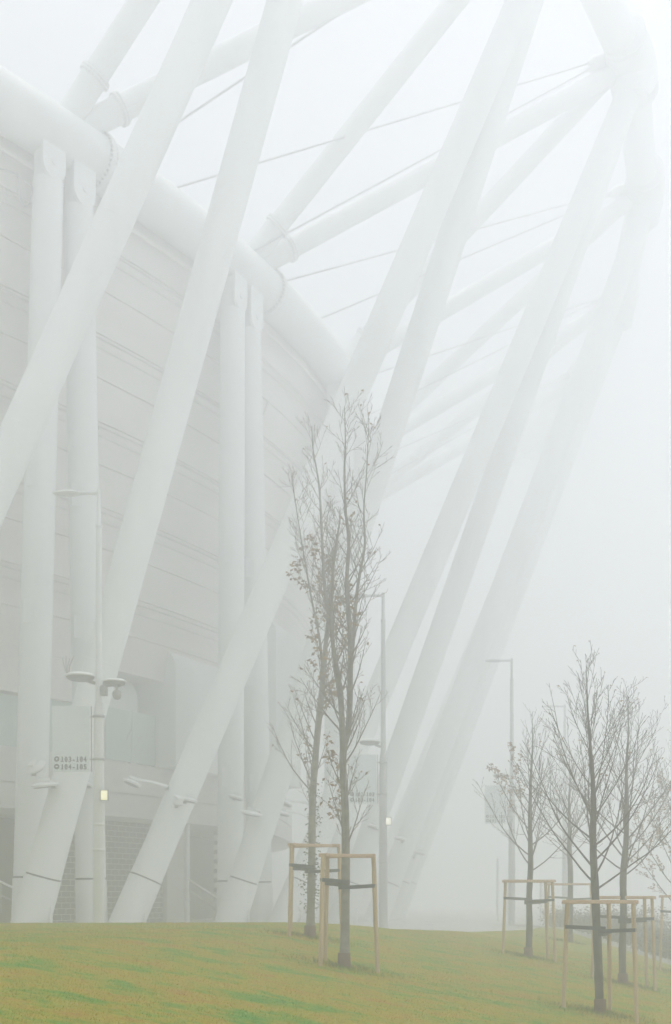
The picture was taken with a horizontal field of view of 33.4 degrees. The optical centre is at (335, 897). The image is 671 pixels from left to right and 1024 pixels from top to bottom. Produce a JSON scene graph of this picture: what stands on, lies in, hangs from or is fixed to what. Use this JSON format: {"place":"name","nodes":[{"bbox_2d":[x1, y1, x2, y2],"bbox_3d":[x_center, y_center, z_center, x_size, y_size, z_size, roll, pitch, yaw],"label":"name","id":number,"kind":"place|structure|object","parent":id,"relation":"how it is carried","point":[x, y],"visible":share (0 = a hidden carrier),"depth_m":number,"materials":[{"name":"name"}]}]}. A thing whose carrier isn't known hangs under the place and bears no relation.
{"place":"outdoors","nodes":[
{"label":"outdoors","id":0,"kind":"place"},
{"bbox_2d":[0,922,670,1023],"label":"lawn","id":1,"kind":"structure","parent":0,"point":[514,936],"depth_m":17.86,"materials":[{"name":"green plant"}]},
{"bbox_2d":[267,411,351,937],"bbox_3d":[-0.544,-4.813,24.133,1.916,11.594,2.143,0,0,0],"label":"tall tree","id":2,"kind":"object","parent":1,"relation":"on","point":[310,926],"visible":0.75,"depth_m":24.14,"materials":[{"name":"grey plant"}]},
{"bbox_2d":[287,843,340,936],"bbox_3d":[-0.424,0.043,24.194,1.234,2.390,1.132,0,0,0],"label":"stake frame","id":3,"kind":"object","parent":1,"relation":"on","point":[300,867],"visible":0.8,"depth_m":24.01,"materials":[{"name":"brown wood"}]},
{"bbox_2d":[290,389,394,967],"bbox_3d":[0.220,-3.885,19.954,1.397,10.496,1.856,0,0,40],"label":"tall tree","id":4,"kind":"object","parent":1,"relation":"on","point":[345,734],"visible":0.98,"depth_m":19.85,"materials":[{"name":"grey plant"}]},
{"bbox_2d":[318,853,379,973],"bbox_3d":[0.242,0.415,19.930,1.107,2.375,0.971,0,0,0],"label":"stake frame","id":5,"kind":"object","parent":1,"relation":"on","point":[326,881],"visible":0.92,"depth_m":19.86,"materials":[{"name":"brown wood"}]},
{"bbox_2d":[501,880,556,962],"bbox_3d":[4.966,0.742,28.977,1.428,2.379,0.744,0,0,0],"label":"stake frame","id":6,"kind":"object","parent":1,"relation":"on","point":[545,900],"visible":0.91,"depth_m":28.73,"materials":[{"name":"brown wood"}]},
{"bbox_2d":[474,703,585,957],"bbox_3d":[5.119,-1.696,28.794,2.703,6.732,2.526,0,0,35],"label":"bare tree","id":7,"kind":"object","parent":1,"relation":"on","point":[528,949],"visible":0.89,"depth_m":28.85,"materials":[{"name":"grey plant"}]},
{"bbox_2d":[512,750,606,941],"bbox_3d":[7.668,-1.705,38.475,3.096,6.701,3.279,0,0,-44],"label":"bare tree","id":8,"kind":"object","parent":1,"relation":"on","point":[570,887],"visible":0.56,"depth_m":37.94,"materials":[{"name":"grey plant"}]},
{"bbox_2d":[547,883,591,939],"bbox_3d":[7.970,0.722,37.955,1.263,2.393,1.168,0,0,-39],"label":"stake frame","id":9,"kind":"object","parent":1,"relation":"on","point":[566,898],"visible":0.41,"depth_m":37.87,"materials":[{"name":"brown wood"}]},
{"bbox_2d":[512,642,670,1013],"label":"bare tree","id":10,"kind":"object","parent":1,"relation":"on","point":[599,1002],"visible":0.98,"depth_m":19.68,"materials":[{"name":"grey plant"}]},
{"bbox_2d":[561,900,638,1022],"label":"stake frame","id":11,"kind":"object","parent":1,"relation":"on","point":[604,931],"visible":0.96,"depth_m":19.57,"materials":[{"name":"brown wood"}]},
{"bbox_2d":[537,678,670,984],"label":"bare tree","id":12,"kind":"object","parent":1,"relation":"on","point":[622,976],"visible":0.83,"depth_m":25.95,"materials":[{"name":"grey plant"}]},
{"bbox_2d":[590,896,656,990],"bbox_3d":[6.694,1.192,26.019,1.405,2.436,0.784,0,0,0],"label":"stake frame","id":13,"kind":"object","parent":1,"relation":"on","point":[626,919],"visible":0.66,"depth_m":25.95,"materials":[{"name":"brown wood"}]},
{"bbox_2d":[628,740,670,899],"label":"bare tree","id":14,"kind":"object","parent":1,"relation":"on","point":[657,831],"visible":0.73,"depth_m":32.67,"materials":[{"name":"grey plant"}]},
{"bbox_2d":[658,895,670,969],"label":"stake frame","id":15,"kind":"object","parent":1,"relation":"on","point":[662,897],"visible":0.89,"depth_m":32.34,"materials":[{"name":"brown wood"}]},
{"bbox_2d":[0,0,670,902],"label":"sky","id":16,"kind":"structure","parent":0,"point":[601,576],"materials":[{"name":"white"}]},
{"bbox_2d":[190,902,670,964],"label":"ground","id":17,"kind":"structure","parent":0,"point":[466,916],"depth_m":76.60,"materials":[{"name":"grey concrete"}]},
{"bbox_2d":[0,880,11,912],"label":"stair handrail","id":18,"kind":"object","parent":17,"relation":"on","point":[6,884],"visible":0.44,"depth_m":41.97,"materials":[{"name":"grey metal"}]},
{"bbox_2d":[11,138,65,917],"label":"roof column","id":19,"kind":"structure","parent":17,"relation":"on","point":[35,640],"depth_m":40.25,"materials":[{"name":"white metal"}]},
{"bbox_2d":[25,759,45,775],"bbox_3d":[-10.640,-4.528,39.265,0.671,0.560,1.456,0,0,-33],"label":"floodlight","id":20,"kind":"object","parent":19,"relation":"attached to","point":[34,767],"visible":1,"depth_m":38.79,"materials":[{"name":"white metal"}]},
{"bbox_2d":[64,158,107,922],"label":"roof column","id":21,"kind":"structure","parent":17,"relation":"on","point":[81,378],"depth_m":41.87,"materials":[{"name":"white metal"}]},
{"bbox_2d":[86,779,92,787],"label":"floodlight","id":22,"kind":"object","parent":21,"relation":"attached to","point":[89,785],"visible":0.3,"depth_m":41.49,"materials":[{"name":"white metal"}]},
{"bbox_2d":[52,488,126,922],"bbox_3d":[-7.032,-5.033,31.950,2.155,13.266,0.870,0,0,0],"label":"street lamp","id":23,"kind":"object","parent":17,"relation":"on","point":[70,738],"visible":0.99,"depth_m":31.94,"materials":[{"name":"metal"}]},
{"bbox_2d":[99,683,107,695],"bbox_3d":[-6.601,-5.932,31.845,0.180,0.370,0.370,0,0,0],"label":"security camera","id":24,"kind":"object","parent":23,"relation":"attached to","point":[103,689],"visible":1,"depth_m":31.77,"materials":[{"name":"grey metal"}]},
{"bbox_2d":[112,685,121,699],"bbox_3d":[-6.233,-5.838,31.900,0.270,0.410,0.270,0,0,0],"label":"security camera","id":25,"kind":"object","parent":23,"relation":"attached to","point":[116,694],"visible":1,"depth_m":31.81,"materials":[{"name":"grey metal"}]},
{"bbox_2d":[0,0,232,527],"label":"raking pylon","id":26,"kind":"object","parent":17,"relation":"on","point":[49,365],"visible":1,"depth_m":35.81,"materials":[{"name":"white metal"}]},
{"bbox_2d":[10,0,302,922],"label":"raking pylon","id":27,"kind":"object","parent":17,"relation":"on","point":[36,900],"visible":0.94,"depth_m":37.98,"materials":[{"name":"white metal"}]},
{"bbox_2d":[30,778,57,788],"bbox_3d":[-9.729,-3.798,37.451,0.916,0.398,1.028,0,0,0],"label":"floodlight","id":28,"kind":"object","parent":27,"relation":"attached to","point":[45,782],"visible":1,"depth_m":37.14,"materials":[{"name":"white metal"}]},
{"bbox_2d":[0,135,326,922],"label":"stadium building","id":29,"kind":"structure","parent":17,"relation":"on","point":[168,669],"depth_m":50.82,"materials":[{"name":"paint"}]},
{"bbox_2d":[0,693,17,746],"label":"glass screen","id":30,"kind":"object","parent":29,"relation":"on","point":[8,717],"visible":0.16,"depth_m":45.31,"materials":[{"name":"teal"}]},
{"bbox_2d":[50,699,71,751],"bbox_3d":[-11.312,-7.185,48.071,0.203,2.230,2.730,0,0,35],"label":"glass screen","id":31,"kind":"object","parent":29,"relation":"on","point":[56,703],"visible":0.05,"depth_m":47.02,"materials":[{"name":"grey"}]},
{"bbox_2d":[105,707,154,766],"bbox_3d":[-9.384,-7.260,50.961,0.232,2.380,3.434,0,0,32],"label":"glass screen","id":32,"kind":"object","parent":29,"relation":"on","point":[117,731],"visible":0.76,"depth_m":50.79,"materials":[{"name":"grey glass"}]},
{"bbox_2d":[0,65,373,488],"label":"roof edge ring","id":33,"kind":"object","parent":29,"relation":"attached to","point":[32,117],"visible":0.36,"depth_m":45.64,"materials":[{"name":"white paint"}]},
{"bbox_2d":[60,0,160,120],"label":"roof strut","id":34,"kind":"object","parent":33,"relation":"attached to","point":[90,83],"visible":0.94,"depth_m":40.94,"materials":[{"name":"white paint"}]},
{"bbox_2d":[84,0,370,133],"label":"roof strut","id":35,"kind":"object","parent":33,"relation":"attached to","point":[115,109],"visible":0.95,"depth_m":43.10,"materials":[{"name":"white paint"}]},
{"bbox_2d":[248,0,470,259],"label":"roof strut","id":36,"kind":"object","parent":33,"relation":"attached to","point":[388,85],"visible":0.94,"depth_m":48.92,"materials":[{"name":"white paint"}]},
{"bbox_2d":[265,66,616,269],"bbox_3d":[5.106,-35.072,53.693,19.184,13.487,1.180,0,0,-15],"label":"roof strut","id":37,"kind":"object","parent":33,"relation":"attached to","point":[292,248],"visible":0.75,"depth_m":52.81,"materials":[{"name":"white paint"}]},
{"bbox_2d":[382,379,568,499],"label":"roof strut","id":38,"kind":"object","parent":33,"relation":"attached to","point":[431,464],"depth_m":86.35,"materials":[{"name":"white paint"}]},
{"bbox_2d":[343,87,609,358],"bbox_3d":[6.809,-35.006,58.674,14.774,13.338,1.180,0,0,17],"label":"roof strut","id":39,"kind":"object","parent":33,"relation":"attached to","point":[528,161],"visible":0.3,"depth_m":57.53,"materials":[{"name":"white paint"}]},
{"bbox_2d":[386,306,595,488],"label":"roof strut","id":40,"kind":"object","parent":33,"relation":"attached to","point":[474,410],"visible":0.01,"depth_m":81.49,"materials":[{"name":"white paint"}]},
{"bbox_2d":[373,217,619,430],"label":"roof strut","id":41,"kind":"object","parent":33,"relation":"attached to","point":[497,320],"visible":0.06,"depth_m":69.37,"materials":[{"name":"white paint"}]},
{"bbox_2d":[403,306,596,435],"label":"roof strut","id":42,"kind":"object","parent":33,"relation":"attached to","point":[453,397],"visible":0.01,"depth_m":74.79,"materials":[{"name":"white paint"}]},
{"bbox_2d":[386,195,632,353],"bbox_3d":[8.881,-35.067,63.836,18.819,13.476,1.180,0,0,-17],"label":"roof strut","id":43,"kind":"object","parent":33,"relation":"attached to","point":[463,298],"visible":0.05,"depth_m":63.72,"materials":[{"name":"white paint"}]},
{"bbox_2d":[184,824,189,922],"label":"slender column","id":44,"kind":"structure","parent":17,"relation":"on","point":[186,871],"depth_m":54.85,"materials":[{"name":"white metal"}]},
{"bbox_2d":[188,878,216,916],"bbox_3d":[-6.361,0.102,53.500,0.090,2.026,2.599,0,0,-39],"label":"stair handrail","id":45,"kind":"object","parent":17,"relation":"on","point":[201,887],"visible":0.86,"depth_m":53.47,"materials":[{"name":"grey metal"}]},
{"bbox_2d":[217,270,246,910],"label":"roof column","id":46,"kind":"structure","parent":17,"relation":"on","point":[231,516],"depth_m":48.96,"materials":[{"name":"white metal"}]},
{"bbox_2d":[228,791,243,800],"bbox_3d":[-4.295,-4.350,48.391,0.690,0.430,0.903,0,0,0],"label":"floodlight","id":47,"kind":"object","parent":46,"relation":"attached to","point":[234,796],"visible":1,"depth_m":48.13,"materials":[{"name":"white metal"}]},
{"bbox_2d":[244,285,272,922],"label":"roof column","id":48,"kind":"structure","parent":17,"relation":"on","point":[256,726],"depth_m":50.56,"materials":[{"name":"white metal"}]},
{"bbox_2d":[108,0,535,922],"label":"raking pylon","id":49,"kind":"object","parent":17,"relation":"on","point":[138,894],"visible":0.91,"depth_m":43.64,"materials":[{"name":"white metal"}]},
{"bbox_2d":[123,775,169,789],"bbox_3d":[-7.075,-4.276,41.882,0.704,0.460,2.001,0,0,44],"label":"floodlight","id":50,"kind":"object","parent":49,"relation":"attached to","point":[132,781],"visible":1,"depth_m":41.46,"materials":[{"name":"white metal"}]},
{"bbox_2d":[172,795,183,807],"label":"floodlight","id":51,"kind":"object","parent":49,"relation":"attached to","point":[177,801],"visible":1,"depth_m":40.86,"materials":[{"name":"white metal"}]},
{"bbox_2d":[183,793,197,803],"bbox_3d":[-5.474,-3.681,41.822,0.689,0.391,0.884,0,0,0],"label":"floodlight","id":52,"kind":"object","parent":49,"relation":"attached to","point":[188,798],"visible":0.89,"depth_m":41.57,"materials":[{"name":"white metal"}]},
{"bbox_2d":[477,0,664,488],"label":"compression ring","id":53,"kind":"object","parent":49,"relation":"on","point":[622,35],"visible":0.56,"depth_m":60.77,"materials":[{"name":"white paint"}]},
{"bbox_2d":[179,15,338,122],"bbox_3d":[-0.078,-35.084,44.605,17.429,14.533,0.520,0,0,-13],"label":"stay cable","id":54,"kind":"object","parent":53,"relation":"attached to","point":[243,78],"visible":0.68,"depth_m":43.69,"materials":[{"name":"white paint"}]},
{"bbox_2d":[176,53,605,187],"bbox_3d":[3.750,-35.541,50.761,23.310,13.656,0.520,0,0,-28],"label":"stay cable","id":55,"kind":"object","parent":53,"relation":"attached to","point":[597,60],"visible":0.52,"depth_m":50.67,"materials":[{"name":"white paint"}]},
{"bbox_2d":[254,63,605,250],"bbox_3d":[5.177,-35.537,52.994,18.935,13.643,0.520,0,0,-19],"label":"stay cable","id":56,"kind":"object","parent":53,"relation":"attached to","point":[589,69],"visible":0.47,"depth_m":52.30,"materials":[{"name":"white paint"}]},
{"bbox_2d":[286,184,625,280],"bbox_3d":[7.482,-35.442,59.254,24.916,13.858,0.520,0,0,-36],"label":"stay cable","id":57,"kind":"object","parent":53,"relation":"attached to","point":[617,189],"visible":0.52,"depth_m":59.97,"materials":[{"name":"white paint"}]},
{"bbox_2d":[320,192,624,318],"bbox_3d":[8.368,-35.539,61.103,21.423,13.651,0.520,0,0,-31],"label":"stay cable","id":58,"kind":"object","parent":53,"relation":"attached to","point":[609,196],"visible":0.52,"depth_m":61.20,"materials":[{"name":"white paint"}]},
{"bbox_2d":[390,378,567,474],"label":"stay cable","id":59,"kind":"object","parent":53,"relation":"attached to","point":[556,381],"visible":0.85,"depth_m":82.73,"materials":[{"name":"white paint"}]},
{"bbox_2d":[399,371,568,448],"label":"stay cable","id":60,"kind":"object","parent":53,"relation":"attached to","point":[563,376],"visible":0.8,"depth_m":84.11,"materials":[{"name":"white paint"}]},
{"bbox_2d":[371,302,597,413],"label":"stay cable","id":61,"kind":"object","parent":53,"relation":"attached to","point":[593,303],"visible":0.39,"depth_m":71.79,"materials":[{"name":"white paint"}]},
{"bbox_2d":[378,294,601,372],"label":"stay cable","id":62,"kind":"object","parent":53,"relation":"hanging from","point":[596,298],"visible":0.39,"depth_m":70.23,"materials":[{"name":"white paint"}]},
{"bbox_2d":[324,379,345,914],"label":"roof column","id":63,"kind":"structure","parent":17,"relation":"on","point":[333,491],"depth_m":58.99,"materials":[{"name":"white metal"}]},
{"bbox_2d":[346,433,357,920],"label":"roof column","id":64,"kind":"structure","parent":17,"relation":"on","point":[352,809],"depth_m":61.13,"materials":[{"name":"white metal"}]},
{"bbox_2d":[349,592,391,928],"bbox_3d":[1.315,-5.033,42.852,1.504,13.266,0.870,0,0,-21],"label":"street lamp","id":65,"kind":"object","parent":17,"relation":"on","point":[365,763],"visible":0.91,"depth_m":42.83,"materials":[{"name":"metal"}]},
{"bbox_2d":[214,0,543,922],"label":"raking pylon","id":66,"kind":"object","parent":17,"relation":"on","point":[238,896],"visible":0.82,"depth_m":46.23,"materials":[{"name":"white metal"}]},
{"bbox_2d":[240,807,261,816],"bbox_3d":[-3.295,-3.457,45.599,1.238,0.430,0.898,0,0,-40],"label":"floodlight","id":67,"kind":"object","parent":66,"relation":"attached to","point":[249,811],"visible":1,"depth_m":45.27,"materials":[{"name":"white metal"}]},
{"bbox_2d":[358,592,488,912],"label":"raking pylon","id":68,"kind":"object","parent":17,"relation":"on","point":[366,898],"visible":0.19,"depth_m":90.79,"materials":[{"name":"white metal"}]},
{"bbox_2d":[268,90,638,922],"bbox_3d":[6.073,-19.421,53.310,19.485,42.702,1.320,0,0,-19],"label":"raking pylon","id":69,"kind":"object","parent":17,"relation":"on","point":[496,410],"visible":0.76,"depth_m":53.04,"materials":[{"name":"white metal"}]},
{"bbox_2d":[280,808,308,817],"bbox_3d":[-1.859,-3.706,50.093,0.829,0.499,2.395,0,0,41],"label":"floodlight","id":70,"kind":"object","parent":69,"relation":"attached to","point":[285,812],"visible":0.59,"depth_m":49.64,"materials":[{"name":"white metal"}]},
{"bbox_2d":[283,798,319,807],"bbox_3d":[-1.717,-4.253,50.476,2.271,0.476,0.830,0,0,-39],"label":"floodlight","id":71,"kind":"object","parent":69,"relation":"attached to","point":[287,801],"visible":0.53,"depth_m":50.12,"materials":[{"name":"white metal"}]},
{"bbox_2d":[328,97,638,923],"bbox_3d":[7.390,-19.412,56.268,15.891,42.614,1.320,0,0,-1],"label":"raking pylon","id":72,"kind":"object","parent":17,"relation":"on","point":[448,609],"visible":0.67,"depth_m":55.77,"materials":[{"name":"white metal"}]},
{"bbox_2d":[367,821,378,830],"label":"floodlight","id":73,"kind":"object","parent":72,"relation":"attached to","point":[373,825],"visible":0.91,"depth_m":55.41,"materials":[{"name":"white metal"}]},
{"bbox_2d":[496,858,498,920],"bbox_3d":[8.990,-0.335,62.000,0.175,3.670,0.180,0,0,0],"label":"bollard post","id":74,"kind":"object","parent":17,"relation":"on","point":[497,889],"visible":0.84,"depth_m":61.93,"materials":[{"name":"grey metal"}]},
{"bbox_2d":[485,658,515,923],"bbox_3d":[8.077,-5.033,54.639,1.409,13.266,0.870,0,0,-24],"label":"street lamp","id":75,"kind":"object","parent":17,"relation":"on","point":[493,790],"visible":0.9,"depth_m":54.65,"materials":[{"name":"metal"}]},
{"bbox_2d":[363,217,650,921],"bbox_3d":[10.141,-19.418,63.964,18.276,42.673,1.320,0,0,-19],"label":"raking pylon","id":76,"kind":"object","parent":17,"relation":"on","point":[463,688],"visible":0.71,"depth_m":63.46,"materials":[{"name":"white metal"}]},
{"bbox_2d":[393,834,406,842],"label":"floodlight","id":77,"kind":"object","parent":76,"relation":"attached to","point":[401,838],"visible":1,"depth_m":60.43,"materials":[{"name":"white metal"}]},
{"bbox_2d":[507,883,507,919],"bbox_3d":[9.871,0.265,64.000,0.176,2.470,0.180,0,0,0],"label":"bollard post","id":78,"kind":"object","parent":17,"relation":"on","point":[507,901],"visible":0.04,"depth_m":63.94,"materials":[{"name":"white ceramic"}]},
{"bbox_2d":[399,321,624,917],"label":"raking pylon","id":79,"kind":"object","parent":17,"relation":"on","point":[591,401],"visible":0.43,"depth_m":75.88,"materials":[{"name":"white metal"}]},
{"bbox_2d":[389,230,647,918],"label":"raking pylon","id":80,"kind":"object","parent":17,"relation":"on","point":[404,889],"visible":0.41,"depth_m":66.92,"materials":[{"name":"white metal"}]},
{"bbox_2d":[413,848,425,858],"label":"floodlight","id":81,"kind":"object","parent":80,"relation":"attached to","point":[419,852],"visible":1,"depth_m":66.34,"materials":[{"name":"white metal"}]},
{"bbox_2d":[540,883,542,921],"bbox_3d":[11.031,0.365,60.000,0.176,2.270,0.180,0,0,0],"label":"bollard post","id":82,"kind":"object","parent":17,"relation":"on","point":[541,896],"visible":0.65,"depth_m":59.94,"materials":[{"name":"grey metal"}]},
{"bbox_2d":[543,704,567,909],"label":"street lamp","id":83,"kind":"object","parent":17,"relation":"on","point":[564,873],"visible":0.75,"depth_m":67.71,"materials":[{"name":"metal"}]},
{"bbox_2d":[538,899,670,959],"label":"shrubbery","id":84,"kind":"object","parent":17,"relation":"on","point":[580,920],"visible":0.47,"depth_m":44.31,"materials":[{"name":"grey plant"}]},
{"bbox_2d":[515,925,670,964],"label":"footpath","id":85,"kind":"structure","parent":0,"point":[664,960],"depth_m":41.16,"materials":[{"name":"grey concrete"}]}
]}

